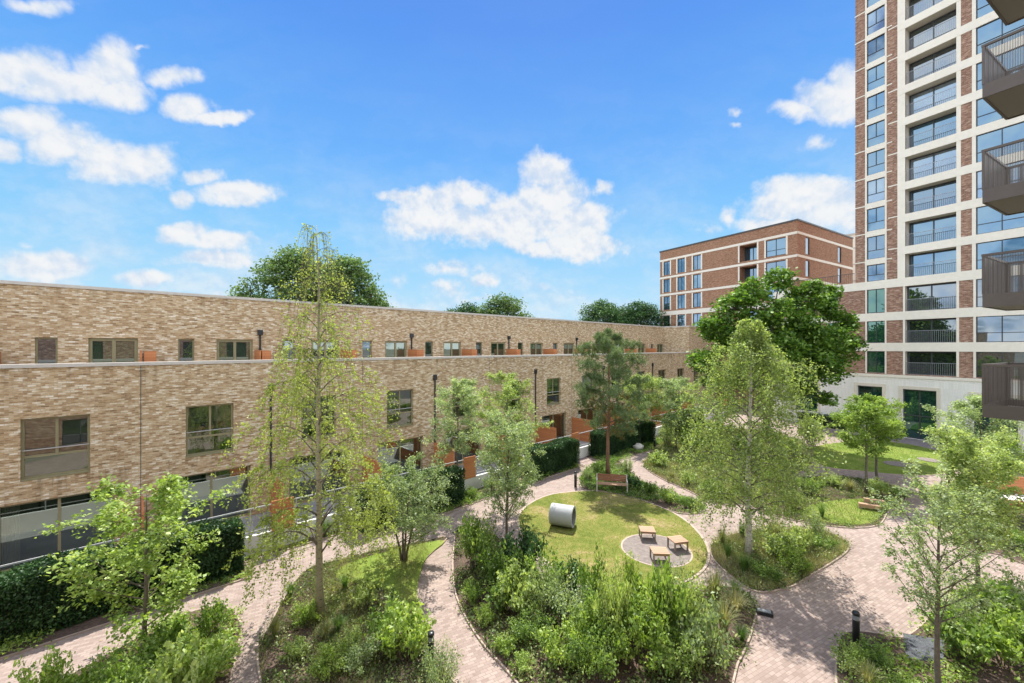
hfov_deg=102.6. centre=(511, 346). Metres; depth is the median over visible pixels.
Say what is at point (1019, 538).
shrub
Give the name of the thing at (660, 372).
window
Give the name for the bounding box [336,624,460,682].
shrubs
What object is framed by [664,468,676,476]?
grass clump
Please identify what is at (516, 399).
window
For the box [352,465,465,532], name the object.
hedge
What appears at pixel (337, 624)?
grass clump
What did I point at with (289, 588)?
grass clump
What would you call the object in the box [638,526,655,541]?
wooden stool
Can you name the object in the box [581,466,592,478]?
shrub
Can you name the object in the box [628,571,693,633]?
shrub
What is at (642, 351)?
terrace door
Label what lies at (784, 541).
shrub
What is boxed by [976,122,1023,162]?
window
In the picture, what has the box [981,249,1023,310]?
bronze balcony
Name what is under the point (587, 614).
shrub
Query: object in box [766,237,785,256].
window
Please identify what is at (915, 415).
door
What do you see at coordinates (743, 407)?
ground
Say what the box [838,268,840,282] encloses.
window
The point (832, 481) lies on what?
shrub
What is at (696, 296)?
window
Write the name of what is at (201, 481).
patio door
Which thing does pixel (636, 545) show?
gravel circle
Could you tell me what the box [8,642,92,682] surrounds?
shrub
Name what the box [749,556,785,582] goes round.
shrub
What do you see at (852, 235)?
pale block
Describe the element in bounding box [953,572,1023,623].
shrub
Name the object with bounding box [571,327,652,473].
pine tree
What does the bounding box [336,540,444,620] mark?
lawn
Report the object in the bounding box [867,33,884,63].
window
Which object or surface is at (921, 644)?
slate patch
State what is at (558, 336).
terraced house
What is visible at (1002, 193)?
bronze balcony
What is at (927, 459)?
stone disc
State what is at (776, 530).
grass clump
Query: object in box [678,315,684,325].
window
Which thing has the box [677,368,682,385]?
window
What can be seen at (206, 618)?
shrub
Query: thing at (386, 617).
shrub
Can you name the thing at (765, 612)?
ground light
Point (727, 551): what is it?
grass clump
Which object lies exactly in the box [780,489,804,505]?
shrub
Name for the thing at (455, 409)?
window
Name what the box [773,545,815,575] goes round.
shrub
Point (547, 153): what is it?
sky
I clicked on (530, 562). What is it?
shrub
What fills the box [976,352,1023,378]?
window
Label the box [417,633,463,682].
shrub
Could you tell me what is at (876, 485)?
shrub
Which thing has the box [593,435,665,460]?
ground cover
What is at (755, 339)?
birch tree
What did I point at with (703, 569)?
kerb
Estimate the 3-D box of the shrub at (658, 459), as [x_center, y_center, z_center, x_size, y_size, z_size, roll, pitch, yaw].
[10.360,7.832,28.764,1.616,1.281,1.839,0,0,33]
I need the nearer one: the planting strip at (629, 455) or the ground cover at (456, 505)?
the ground cover at (456, 505)
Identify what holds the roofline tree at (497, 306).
on the ground at (743, 407)
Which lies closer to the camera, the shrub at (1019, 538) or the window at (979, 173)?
the shrub at (1019, 538)
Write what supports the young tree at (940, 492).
on the planting bed at (999, 675)
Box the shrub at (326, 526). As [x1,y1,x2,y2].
[315,518,332,535]
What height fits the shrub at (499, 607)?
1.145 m
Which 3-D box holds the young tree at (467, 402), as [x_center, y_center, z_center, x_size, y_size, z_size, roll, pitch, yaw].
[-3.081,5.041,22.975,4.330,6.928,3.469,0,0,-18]
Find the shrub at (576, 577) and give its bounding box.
[548,553,590,597]
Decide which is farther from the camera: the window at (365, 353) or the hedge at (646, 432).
the hedge at (646, 432)
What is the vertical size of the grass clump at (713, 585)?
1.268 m
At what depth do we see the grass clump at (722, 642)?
11.27 m
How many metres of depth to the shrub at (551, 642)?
10.80 m
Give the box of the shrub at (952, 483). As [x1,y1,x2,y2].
[943,478,971,493]
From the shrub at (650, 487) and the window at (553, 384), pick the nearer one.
the shrub at (650, 487)
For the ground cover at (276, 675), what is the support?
on the planting bed at (272, 656)
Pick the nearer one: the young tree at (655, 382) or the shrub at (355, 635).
the shrub at (355, 635)
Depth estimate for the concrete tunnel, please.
19.13 m
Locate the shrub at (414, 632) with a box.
[376,598,436,661]
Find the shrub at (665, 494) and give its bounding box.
[659,485,678,503]
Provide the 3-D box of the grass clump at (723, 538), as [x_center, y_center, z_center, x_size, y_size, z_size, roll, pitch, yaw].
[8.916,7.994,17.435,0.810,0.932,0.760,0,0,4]
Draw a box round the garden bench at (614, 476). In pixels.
[596,473,627,491]
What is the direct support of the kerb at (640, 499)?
on the courtyard paving at (802, 625)
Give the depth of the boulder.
33.65 m
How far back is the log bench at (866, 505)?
21.27 m
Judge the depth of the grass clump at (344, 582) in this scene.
14.31 m
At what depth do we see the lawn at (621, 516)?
19.13 m
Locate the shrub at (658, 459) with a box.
[648,449,669,466]
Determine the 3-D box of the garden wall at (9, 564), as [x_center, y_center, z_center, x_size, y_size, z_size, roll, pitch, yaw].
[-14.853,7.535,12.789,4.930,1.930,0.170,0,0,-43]
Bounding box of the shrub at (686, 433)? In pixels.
[677,412,708,452]
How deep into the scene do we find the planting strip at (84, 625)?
12.44 m
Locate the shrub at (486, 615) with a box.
[473,602,495,626]
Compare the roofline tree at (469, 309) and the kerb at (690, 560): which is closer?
the kerb at (690, 560)
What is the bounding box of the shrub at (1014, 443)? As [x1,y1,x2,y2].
[977,428,1023,476]
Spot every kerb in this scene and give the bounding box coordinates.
[0,576,250,659]
[71,606,241,682]
[244,529,352,562]
[256,536,456,682]
[352,503,472,538]
[452,525,756,682]
[473,474,543,502]
[517,490,709,587]
[540,463,584,478]
[579,460,704,513]
[621,534,692,567]
[642,459,813,504]
[710,528,849,592]
[752,476,906,527]
[816,440,957,475]
[835,595,956,682]
[951,532,1023,564]
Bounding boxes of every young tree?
[33,472,237,652]
[419,375,494,465]
[462,406,546,540]
[469,370,553,508]
[611,372,676,442]
[648,375,711,449]
[827,398,909,492]
[835,393,910,481]
[865,455,1023,682]
[913,421,1023,583]
[920,392,1023,482]
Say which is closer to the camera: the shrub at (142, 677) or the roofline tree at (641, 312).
the shrub at (142, 677)
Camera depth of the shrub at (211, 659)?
10.34 m
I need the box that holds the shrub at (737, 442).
[731,431,761,457]
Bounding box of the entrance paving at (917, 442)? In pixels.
[872,438,1021,458]
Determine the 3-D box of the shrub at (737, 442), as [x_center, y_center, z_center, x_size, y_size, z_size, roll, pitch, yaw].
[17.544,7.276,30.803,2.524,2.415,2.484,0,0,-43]
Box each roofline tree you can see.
[225,243,351,302]
[297,253,390,305]
[370,296,396,307]
[444,301,480,313]
[475,291,533,316]
[576,298,632,323]
[607,299,674,325]
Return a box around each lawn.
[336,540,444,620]
[519,491,707,587]
[799,499,890,524]
[813,441,945,474]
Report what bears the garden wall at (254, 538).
on the patio paving at (257, 519)
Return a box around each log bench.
[858,502,879,510]
[863,497,884,503]
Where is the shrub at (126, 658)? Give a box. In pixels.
[88,645,151,682]
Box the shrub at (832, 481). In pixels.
[822,472,846,485]
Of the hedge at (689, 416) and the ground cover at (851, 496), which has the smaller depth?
the ground cover at (851, 496)
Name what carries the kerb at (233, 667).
on the courtyard paving at (802, 625)
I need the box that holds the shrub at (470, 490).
[463,485,477,496]
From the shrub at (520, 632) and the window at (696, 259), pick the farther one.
the window at (696, 259)
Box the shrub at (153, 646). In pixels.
[130,613,198,669]
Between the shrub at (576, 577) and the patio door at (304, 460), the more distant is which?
the patio door at (304, 460)
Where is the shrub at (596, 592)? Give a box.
[581,569,646,627]
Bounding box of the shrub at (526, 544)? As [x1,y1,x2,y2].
[495,521,548,575]
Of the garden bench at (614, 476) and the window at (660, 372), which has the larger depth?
the window at (660, 372)
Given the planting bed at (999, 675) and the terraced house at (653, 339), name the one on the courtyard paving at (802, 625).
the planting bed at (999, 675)
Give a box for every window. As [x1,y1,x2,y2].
[21,414,89,479]
[35,337,57,363]
[178,339,193,360]
[186,403,232,455]
[283,340,293,358]
[301,395,334,439]
[362,341,370,357]
[387,389,411,427]
[425,341,431,356]
[453,385,471,417]
[476,342,481,355]
[505,381,519,410]
[518,342,521,354]
[547,378,559,404]
[582,377,591,394]
[658,370,664,388]
[664,261,669,274]
[664,279,669,292]
[664,296,669,309]
[664,316,669,325]
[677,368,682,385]
[678,258,684,272]
[678,277,684,290]
[678,295,684,308]
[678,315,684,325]
[693,255,700,269]
[693,274,700,288]
[693,293,700,306]
[693,313,700,325]
[694,370,697,382]
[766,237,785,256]
[766,260,785,275]
[796,382,816,411]
[806,237,808,254]
[806,260,808,276]
[838,247,840,262]
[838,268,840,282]
[858,385,881,404]
[867,0,879,7]
[867,5,884,35]
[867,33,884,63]
[867,62,884,91]
[867,91,884,119]
[867,119,884,147]
[867,148,884,175]
[867,177,884,203]
[867,206,884,231]
[867,234,884,259]
[867,263,884,281]
[867,288,884,312]
[867,321,884,342]
[867,351,884,372]
[976,0,993,18]
[976,18,1023,54]
[976,45,1022,90]
[976,98,1002,126]
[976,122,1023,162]
[976,160,1022,198]
[976,206,1023,234]
[976,236,1023,269]
[976,275,1016,306]
[976,315,1023,341]
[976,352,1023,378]
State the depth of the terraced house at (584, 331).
44.53 m
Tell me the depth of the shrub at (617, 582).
13.27 m
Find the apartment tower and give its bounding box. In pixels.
[773,0,1023,452]
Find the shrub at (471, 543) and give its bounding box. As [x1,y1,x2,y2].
[454,502,497,572]
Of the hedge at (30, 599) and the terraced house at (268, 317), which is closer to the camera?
the hedge at (30, 599)
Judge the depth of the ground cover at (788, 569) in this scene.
16.17 m
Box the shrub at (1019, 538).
[995,527,1023,549]
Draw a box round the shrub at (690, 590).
[672,565,716,635]
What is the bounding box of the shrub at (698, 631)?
[671,587,739,673]
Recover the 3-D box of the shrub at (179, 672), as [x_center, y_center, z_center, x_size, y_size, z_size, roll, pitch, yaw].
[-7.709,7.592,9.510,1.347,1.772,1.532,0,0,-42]
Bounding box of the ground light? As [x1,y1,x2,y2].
[755,607,772,617]
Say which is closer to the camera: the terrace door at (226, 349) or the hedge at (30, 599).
the hedge at (30, 599)
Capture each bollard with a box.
[428,630,433,663]
[574,471,576,486]
[852,610,859,644]
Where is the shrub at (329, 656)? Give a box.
[303,637,351,681]
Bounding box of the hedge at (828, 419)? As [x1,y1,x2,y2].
[797,412,861,430]
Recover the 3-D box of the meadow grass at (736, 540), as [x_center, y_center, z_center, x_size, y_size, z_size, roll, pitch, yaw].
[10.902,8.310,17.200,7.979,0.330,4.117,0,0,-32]
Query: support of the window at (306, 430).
in the terraced house at (268, 317)
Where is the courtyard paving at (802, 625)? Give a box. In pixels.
[0,411,1023,682]
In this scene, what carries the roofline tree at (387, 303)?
on the ground at (743, 407)
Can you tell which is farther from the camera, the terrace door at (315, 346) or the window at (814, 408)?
the window at (814, 408)
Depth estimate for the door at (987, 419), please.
34.12 m
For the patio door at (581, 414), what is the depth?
39.93 m
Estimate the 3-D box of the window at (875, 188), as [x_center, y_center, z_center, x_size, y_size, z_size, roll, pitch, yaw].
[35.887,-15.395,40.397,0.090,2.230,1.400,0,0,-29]
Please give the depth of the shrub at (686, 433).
31.91 m
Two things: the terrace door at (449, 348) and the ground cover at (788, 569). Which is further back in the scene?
the terrace door at (449, 348)
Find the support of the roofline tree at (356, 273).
on the ground at (743, 407)
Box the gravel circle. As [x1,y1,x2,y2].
[622,535,690,566]
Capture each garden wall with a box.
[0,536,134,567]
[144,497,295,556]
[296,475,396,540]
[400,455,475,489]
[476,446,524,487]
[534,432,578,458]
[579,425,613,458]
[652,414,662,434]
[697,405,710,420]
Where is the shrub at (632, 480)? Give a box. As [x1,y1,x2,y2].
[627,472,641,488]
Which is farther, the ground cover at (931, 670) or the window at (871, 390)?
the window at (871, 390)
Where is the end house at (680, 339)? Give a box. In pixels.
[663,326,715,407]
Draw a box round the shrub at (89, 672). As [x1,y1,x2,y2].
[45,656,97,682]
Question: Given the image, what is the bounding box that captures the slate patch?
[903,633,943,663]
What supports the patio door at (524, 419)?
in the terraced house at (483, 334)
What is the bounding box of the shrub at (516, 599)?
[492,555,539,616]
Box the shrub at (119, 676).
[62,645,144,682]
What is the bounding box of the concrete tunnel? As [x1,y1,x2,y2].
[549,503,575,527]
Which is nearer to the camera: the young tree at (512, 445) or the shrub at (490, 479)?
the young tree at (512, 445)
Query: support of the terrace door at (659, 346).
in the terraced house at (653, 339)
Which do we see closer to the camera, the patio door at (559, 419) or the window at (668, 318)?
the patio door at (559, 419)
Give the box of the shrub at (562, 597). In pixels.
[542,569,604,626]
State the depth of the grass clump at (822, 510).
20.35 m
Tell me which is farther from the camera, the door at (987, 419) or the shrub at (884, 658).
the door at (987, 419)
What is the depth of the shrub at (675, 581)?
13.34 m
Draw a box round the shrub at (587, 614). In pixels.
[562,594,611,654]
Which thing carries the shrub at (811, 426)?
on the courtyard paving at (802, 625)
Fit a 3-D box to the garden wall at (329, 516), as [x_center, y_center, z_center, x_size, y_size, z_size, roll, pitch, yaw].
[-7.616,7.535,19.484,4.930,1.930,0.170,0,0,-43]
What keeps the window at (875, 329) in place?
in the apartment tower
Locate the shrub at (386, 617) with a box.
[360,590,415,649]
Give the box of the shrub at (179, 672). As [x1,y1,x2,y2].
[143,630,214,682]
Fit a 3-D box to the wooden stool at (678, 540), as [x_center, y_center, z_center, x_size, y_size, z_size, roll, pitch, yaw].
[6.950,8.257,17.199,0.648,0.414,0.574,0,0,-12]
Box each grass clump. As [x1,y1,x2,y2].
[264,612,285,639]
[281,580,297,598]
[313,619,333,638]
[329,613,348,631]
[339,571,353,587]
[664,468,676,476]
[695,563,732,602]
[706,594,739,632]
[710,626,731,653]
[716,526,730,545]
[720,586,752,615]
[722,541,736,556]
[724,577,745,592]
[731,623,751,641]
[734,550,757,572]
[735,524,744,536]
[760,516,786,536]
[814,502,827,516]
[843,477,857,491]
[849,657,887,682]
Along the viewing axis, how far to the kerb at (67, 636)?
12.30 m
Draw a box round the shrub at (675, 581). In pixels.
[650,555,693,600]
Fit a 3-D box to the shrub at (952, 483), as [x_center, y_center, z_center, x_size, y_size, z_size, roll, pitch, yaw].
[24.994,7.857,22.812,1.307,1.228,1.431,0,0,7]
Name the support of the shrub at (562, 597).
on the planting bed at (459, 560)
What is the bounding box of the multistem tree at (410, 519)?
[344,444,456,561]
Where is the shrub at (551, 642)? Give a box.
[531,617,583,671]
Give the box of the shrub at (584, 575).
[577,540,608,600]
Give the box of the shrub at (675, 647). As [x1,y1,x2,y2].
[647,618,708,678]
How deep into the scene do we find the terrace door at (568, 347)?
43.42 m
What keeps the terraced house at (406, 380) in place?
on the ground at (743, 407)
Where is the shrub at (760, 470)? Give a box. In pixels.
[752,464,775,476]
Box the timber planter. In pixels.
[971,477,1023,511]
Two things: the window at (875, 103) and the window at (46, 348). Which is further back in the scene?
the window at (875, 103)
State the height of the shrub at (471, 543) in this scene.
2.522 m
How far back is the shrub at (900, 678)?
9.95 m
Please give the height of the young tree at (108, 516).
5.231 m
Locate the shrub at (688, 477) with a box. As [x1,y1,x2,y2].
[678,469,697,484]
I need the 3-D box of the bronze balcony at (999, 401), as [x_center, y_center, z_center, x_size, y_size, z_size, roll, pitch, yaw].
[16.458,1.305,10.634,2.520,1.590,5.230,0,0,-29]
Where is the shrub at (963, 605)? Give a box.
[940,592,980,624]
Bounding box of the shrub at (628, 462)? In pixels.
[622,455,633,471]
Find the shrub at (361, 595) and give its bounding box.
[349,579,377,608]
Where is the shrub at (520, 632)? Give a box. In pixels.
[506,602,555,643]
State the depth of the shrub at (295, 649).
11.02 m
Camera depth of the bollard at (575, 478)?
24.83 m
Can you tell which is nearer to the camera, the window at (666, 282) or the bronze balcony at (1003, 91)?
the bronze balcony at (1003, 91)
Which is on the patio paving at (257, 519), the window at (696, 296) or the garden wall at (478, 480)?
the garden wall at (478, 480)
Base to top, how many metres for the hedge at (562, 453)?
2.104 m
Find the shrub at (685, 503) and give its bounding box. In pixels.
[676,494,697,507]
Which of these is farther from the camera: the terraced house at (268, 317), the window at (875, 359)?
the window at (875, 359)
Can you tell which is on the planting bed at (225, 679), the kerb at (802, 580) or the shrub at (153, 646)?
the shrub at (153, 646)
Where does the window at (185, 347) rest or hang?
in the terraced house at (204, 374)
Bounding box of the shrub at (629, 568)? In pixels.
[617,549,645,610]
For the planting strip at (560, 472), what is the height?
0.070 m
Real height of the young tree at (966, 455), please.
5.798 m
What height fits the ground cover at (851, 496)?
0.280 m
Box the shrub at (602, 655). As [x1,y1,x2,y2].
[564,611,629,682]
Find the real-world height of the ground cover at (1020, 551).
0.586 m
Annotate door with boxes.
[0,488,114,571]
[89,338,137,362]
[169,465,249,527]
[216,339,252,360]
[289,450,347,503]
[312,340,338,358]
[378,436,421,479]
[385,341,405,356]
[443,342,459,355]
[445,427,479,464]
[491,342,504,355]
[499,419,525,449]
[530,343,541,354]
[542,412,564,437]
[564,343,572,353]
[578,408,595,428]
[638,344,643,352]
[657,344,662,351]
[903,389,935,440]
[974,398,1017,446]
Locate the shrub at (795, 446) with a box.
[781,436,804,458]
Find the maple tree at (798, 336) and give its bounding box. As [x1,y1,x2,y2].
[681,266,868,441]
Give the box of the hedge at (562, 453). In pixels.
[522,437,579,476]
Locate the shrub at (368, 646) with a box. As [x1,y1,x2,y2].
[341,631,381,677]
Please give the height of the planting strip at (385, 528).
0.070 m
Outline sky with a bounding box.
[0,0,854,324]
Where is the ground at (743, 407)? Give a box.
[711,402,761,412]
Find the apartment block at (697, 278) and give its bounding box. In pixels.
[659,219,853,406]
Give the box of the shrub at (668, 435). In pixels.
[657,422,677,444]
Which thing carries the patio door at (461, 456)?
in the terraced house at (437, 335)
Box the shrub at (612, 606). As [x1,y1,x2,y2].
[590,546,633,653]
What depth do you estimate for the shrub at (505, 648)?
11.27 m
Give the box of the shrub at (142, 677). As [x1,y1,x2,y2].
[115,658,156,682]
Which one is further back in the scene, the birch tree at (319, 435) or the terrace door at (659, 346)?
the terrace door at (659, 346)
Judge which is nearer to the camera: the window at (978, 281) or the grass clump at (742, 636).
the grass clump at (742, 636)
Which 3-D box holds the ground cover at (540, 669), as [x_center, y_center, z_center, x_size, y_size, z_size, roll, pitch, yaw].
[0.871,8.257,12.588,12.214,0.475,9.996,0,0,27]
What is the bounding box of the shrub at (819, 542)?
[806,531,841,548]
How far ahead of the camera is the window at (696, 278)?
67.61 m
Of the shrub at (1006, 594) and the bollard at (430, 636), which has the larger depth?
the shrub at (1006, 594)
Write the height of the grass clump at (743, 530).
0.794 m
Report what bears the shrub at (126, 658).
on the planting bed at (225, 679)
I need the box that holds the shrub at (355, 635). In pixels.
[335,623,364,653]
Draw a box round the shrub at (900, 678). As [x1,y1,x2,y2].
[871,664,924,682]
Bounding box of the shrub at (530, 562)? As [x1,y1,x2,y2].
[523,539,573,600]
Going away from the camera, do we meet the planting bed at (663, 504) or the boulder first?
the planting bed at (663, 504)
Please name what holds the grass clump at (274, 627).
on the planting bed at (272, 656)
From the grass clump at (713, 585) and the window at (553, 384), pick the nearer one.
the grass clump at (713, 585)
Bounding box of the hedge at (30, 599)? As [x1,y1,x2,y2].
[0,516,244,645]
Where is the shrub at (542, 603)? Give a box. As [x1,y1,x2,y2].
[527,550,563,618]
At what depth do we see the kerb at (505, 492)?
23.28 m
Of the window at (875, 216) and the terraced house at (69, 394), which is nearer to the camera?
the terraced house at (69, 394)
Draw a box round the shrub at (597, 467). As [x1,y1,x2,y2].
[591,459,604,471]
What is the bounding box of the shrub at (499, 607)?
[482,576,521,613]
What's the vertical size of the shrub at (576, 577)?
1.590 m
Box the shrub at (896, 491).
[884,484,908,496]
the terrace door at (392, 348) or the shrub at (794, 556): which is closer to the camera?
the shrub at (794, 556)
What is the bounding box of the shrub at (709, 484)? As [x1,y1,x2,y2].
[699,475,726,492]
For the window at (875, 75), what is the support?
in the apartment tower
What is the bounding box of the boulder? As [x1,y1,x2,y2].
[633,443,643,449]
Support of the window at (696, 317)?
in the apartment block at (697, 278)
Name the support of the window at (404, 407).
in the terraced house at (406, 380)
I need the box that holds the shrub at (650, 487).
[641,480,658,495]
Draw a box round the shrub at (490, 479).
[482,475,499,491]
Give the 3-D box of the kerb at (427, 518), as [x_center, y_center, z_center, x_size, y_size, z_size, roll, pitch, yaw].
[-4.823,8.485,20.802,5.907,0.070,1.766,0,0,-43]
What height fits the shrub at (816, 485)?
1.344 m
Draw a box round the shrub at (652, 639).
[610,595,682,675]
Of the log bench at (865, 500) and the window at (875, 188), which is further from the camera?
the window at (875, 188)
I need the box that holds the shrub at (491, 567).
[473,539,523,585]
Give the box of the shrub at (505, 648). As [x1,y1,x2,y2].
[491,631,517,657]
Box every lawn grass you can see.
[270,537,445,626]
[355,542,442,600]
[808,500,876,523]
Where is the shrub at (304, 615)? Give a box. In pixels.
[286,596,322,625]
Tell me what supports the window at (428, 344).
in the terraced house at (437, 335)
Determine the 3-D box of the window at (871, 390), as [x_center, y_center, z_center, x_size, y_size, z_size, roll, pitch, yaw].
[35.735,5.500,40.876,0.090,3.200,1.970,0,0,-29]
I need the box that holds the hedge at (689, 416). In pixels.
[662,407,704,434]
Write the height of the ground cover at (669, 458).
0.608 m
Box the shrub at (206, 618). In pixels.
[187,592,232,636]
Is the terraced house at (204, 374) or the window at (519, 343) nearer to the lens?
the terraced house at (204, 374)
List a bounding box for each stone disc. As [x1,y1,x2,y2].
[883,461,913,466]
[917,457,941,462]
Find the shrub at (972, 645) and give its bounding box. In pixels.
[916,601,1022,665]
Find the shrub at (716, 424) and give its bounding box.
[696,416,737,452]
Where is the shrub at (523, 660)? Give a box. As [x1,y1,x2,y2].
[508,648,537,674]
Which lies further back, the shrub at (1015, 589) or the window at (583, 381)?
the window at (583, 381)
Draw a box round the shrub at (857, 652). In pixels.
[830,634,877,678]
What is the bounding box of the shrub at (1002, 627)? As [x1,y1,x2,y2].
[961,595,1023,668]
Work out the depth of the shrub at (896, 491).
23.13 m
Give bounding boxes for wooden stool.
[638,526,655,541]
[649,546,669,563]
[667,535,688,552]
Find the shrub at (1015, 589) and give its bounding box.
[978,562,1023,603]
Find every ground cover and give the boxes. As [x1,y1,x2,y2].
[0,557,250,659]
[69,600,252,682]
[251,533,463,682]
[357,494,473,531]
[445,525,760,682]
[465,475,546,502]
[542,463,578,477]
[577,454,708,514]
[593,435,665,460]
[641,426,816,502]
[709,523,854,592]
[753,474,912,528]
[828,582,1023,682]
[949,459,1023,559]
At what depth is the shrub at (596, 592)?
11.81 m
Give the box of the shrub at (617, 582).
[609,568,641,605]
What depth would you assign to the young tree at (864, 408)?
23.38 m
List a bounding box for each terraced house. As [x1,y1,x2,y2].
[0,280,139,571]
[139,290,268,531]
[254,298,362,522]
[340,304,433,481]
[408,309,489,477]
[462,312,534,462]
[506,315,571,443]
[543,318,602,441]
[574,320,628,428]
[601,322,662,426]
[625,324,671,420]
[645,325,690,412]
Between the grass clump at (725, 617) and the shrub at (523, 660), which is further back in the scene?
the grass clump at (725, 617)
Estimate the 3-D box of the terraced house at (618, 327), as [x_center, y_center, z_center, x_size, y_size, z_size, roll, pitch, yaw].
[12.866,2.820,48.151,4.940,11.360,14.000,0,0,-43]
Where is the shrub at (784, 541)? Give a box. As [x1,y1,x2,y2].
[753,525,806,556]
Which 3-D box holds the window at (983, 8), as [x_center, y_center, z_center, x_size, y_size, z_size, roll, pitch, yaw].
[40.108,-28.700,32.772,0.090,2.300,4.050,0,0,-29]
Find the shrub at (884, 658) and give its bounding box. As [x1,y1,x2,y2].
[857,634,894,668]
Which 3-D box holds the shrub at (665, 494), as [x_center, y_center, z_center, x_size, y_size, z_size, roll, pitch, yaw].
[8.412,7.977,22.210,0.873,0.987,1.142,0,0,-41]
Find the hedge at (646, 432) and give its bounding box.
[588,420,655,457]
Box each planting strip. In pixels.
[0,563,248,656]
[244,529,348,560]
[357,502,470,536]
[464,475,540,501]
[539,464,582,477]
[585,440,659,461]
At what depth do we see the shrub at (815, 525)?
18.25 m
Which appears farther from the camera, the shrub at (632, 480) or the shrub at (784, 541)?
the shrub at (632, 480)
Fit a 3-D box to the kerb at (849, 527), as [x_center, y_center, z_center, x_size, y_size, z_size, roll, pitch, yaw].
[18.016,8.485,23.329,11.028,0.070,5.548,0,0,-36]
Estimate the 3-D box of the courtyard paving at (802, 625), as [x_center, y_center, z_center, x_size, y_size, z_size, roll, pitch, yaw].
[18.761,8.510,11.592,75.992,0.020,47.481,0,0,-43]
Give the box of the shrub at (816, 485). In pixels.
[794,475,825,494]
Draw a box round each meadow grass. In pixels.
[643,425,813,501]
[708,524,851,590]
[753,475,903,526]
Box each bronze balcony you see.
[981,27,1023,119]
[981,138,1023,215]
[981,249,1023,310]
[981,362,1023,420]
[986,0,1023,25]
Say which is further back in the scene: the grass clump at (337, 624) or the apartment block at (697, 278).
the apartment block at (697, 278)
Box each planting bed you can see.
[73,606,239,682]
[259,537,453,682]
[453,527,754,682]
[580,461,700,512]
[751,476,904,526]
[837,597,1023,682]
[950,463,1023,562]
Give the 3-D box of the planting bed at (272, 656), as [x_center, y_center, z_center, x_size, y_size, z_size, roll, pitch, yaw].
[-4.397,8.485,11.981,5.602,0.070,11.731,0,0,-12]
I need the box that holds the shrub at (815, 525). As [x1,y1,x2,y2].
[804,508,829,535]
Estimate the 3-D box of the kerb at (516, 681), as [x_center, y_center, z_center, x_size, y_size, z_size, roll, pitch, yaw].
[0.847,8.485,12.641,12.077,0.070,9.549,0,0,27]
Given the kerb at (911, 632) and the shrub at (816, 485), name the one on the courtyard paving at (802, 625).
the kerb at (911, 632)
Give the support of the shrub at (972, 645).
on the planting bed at (999, 675)
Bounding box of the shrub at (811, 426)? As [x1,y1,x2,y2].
[797,411,824,445]
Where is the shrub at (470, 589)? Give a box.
[458,576,487,604]
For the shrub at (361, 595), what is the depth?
13.21 m
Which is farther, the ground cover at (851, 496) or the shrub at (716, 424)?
the shrub at (716, 424)
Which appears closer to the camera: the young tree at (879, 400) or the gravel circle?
the gravel circle
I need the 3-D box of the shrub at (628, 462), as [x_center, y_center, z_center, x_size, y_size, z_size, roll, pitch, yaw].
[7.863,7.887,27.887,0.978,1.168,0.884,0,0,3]
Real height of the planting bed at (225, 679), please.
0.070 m
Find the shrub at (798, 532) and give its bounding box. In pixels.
[781,523,816,550]
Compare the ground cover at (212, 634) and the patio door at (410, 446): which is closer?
the ground cover at (212, 634)
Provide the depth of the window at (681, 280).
70.15 m
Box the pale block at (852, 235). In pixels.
[845,233,871,372]
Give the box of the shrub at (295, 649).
[276,633,311,662]
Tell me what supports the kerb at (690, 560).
on the courtyard paving at (802, 625)
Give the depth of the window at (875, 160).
40.38 m
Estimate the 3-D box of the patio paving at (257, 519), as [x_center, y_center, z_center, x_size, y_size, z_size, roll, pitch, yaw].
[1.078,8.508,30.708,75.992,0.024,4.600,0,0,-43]
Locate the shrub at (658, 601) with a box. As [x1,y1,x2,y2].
[646,554,688,632]
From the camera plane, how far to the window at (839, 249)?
62.18 m
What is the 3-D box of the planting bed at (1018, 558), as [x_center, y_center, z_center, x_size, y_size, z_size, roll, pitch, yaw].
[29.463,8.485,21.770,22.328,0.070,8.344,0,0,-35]
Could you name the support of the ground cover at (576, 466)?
on the planting strip at (560, 472)
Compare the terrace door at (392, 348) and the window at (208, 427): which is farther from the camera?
the terrace door at (392, 348)
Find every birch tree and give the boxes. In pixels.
[209,223,404,621]
[669,318,850,557]
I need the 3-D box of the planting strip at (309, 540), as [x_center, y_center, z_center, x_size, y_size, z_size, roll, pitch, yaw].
[-9.045,8.485,17.782,4.380,0.070,0.370,0,0,-43]
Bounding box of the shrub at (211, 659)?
[155,627,240,682]
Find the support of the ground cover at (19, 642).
on the planting strip at (84, 625)
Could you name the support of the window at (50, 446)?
in the terraced house at (69, 394)
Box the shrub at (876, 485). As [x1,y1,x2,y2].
[864,477,894,496]
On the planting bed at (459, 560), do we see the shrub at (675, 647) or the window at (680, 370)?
the shrub at (675, 647)
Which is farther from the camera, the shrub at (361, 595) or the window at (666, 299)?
the window at (666, 299)
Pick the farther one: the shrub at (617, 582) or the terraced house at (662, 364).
the terraced house at (662, 364)
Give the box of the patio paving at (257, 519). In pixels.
[239,407,738,536]
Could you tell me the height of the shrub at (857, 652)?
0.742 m

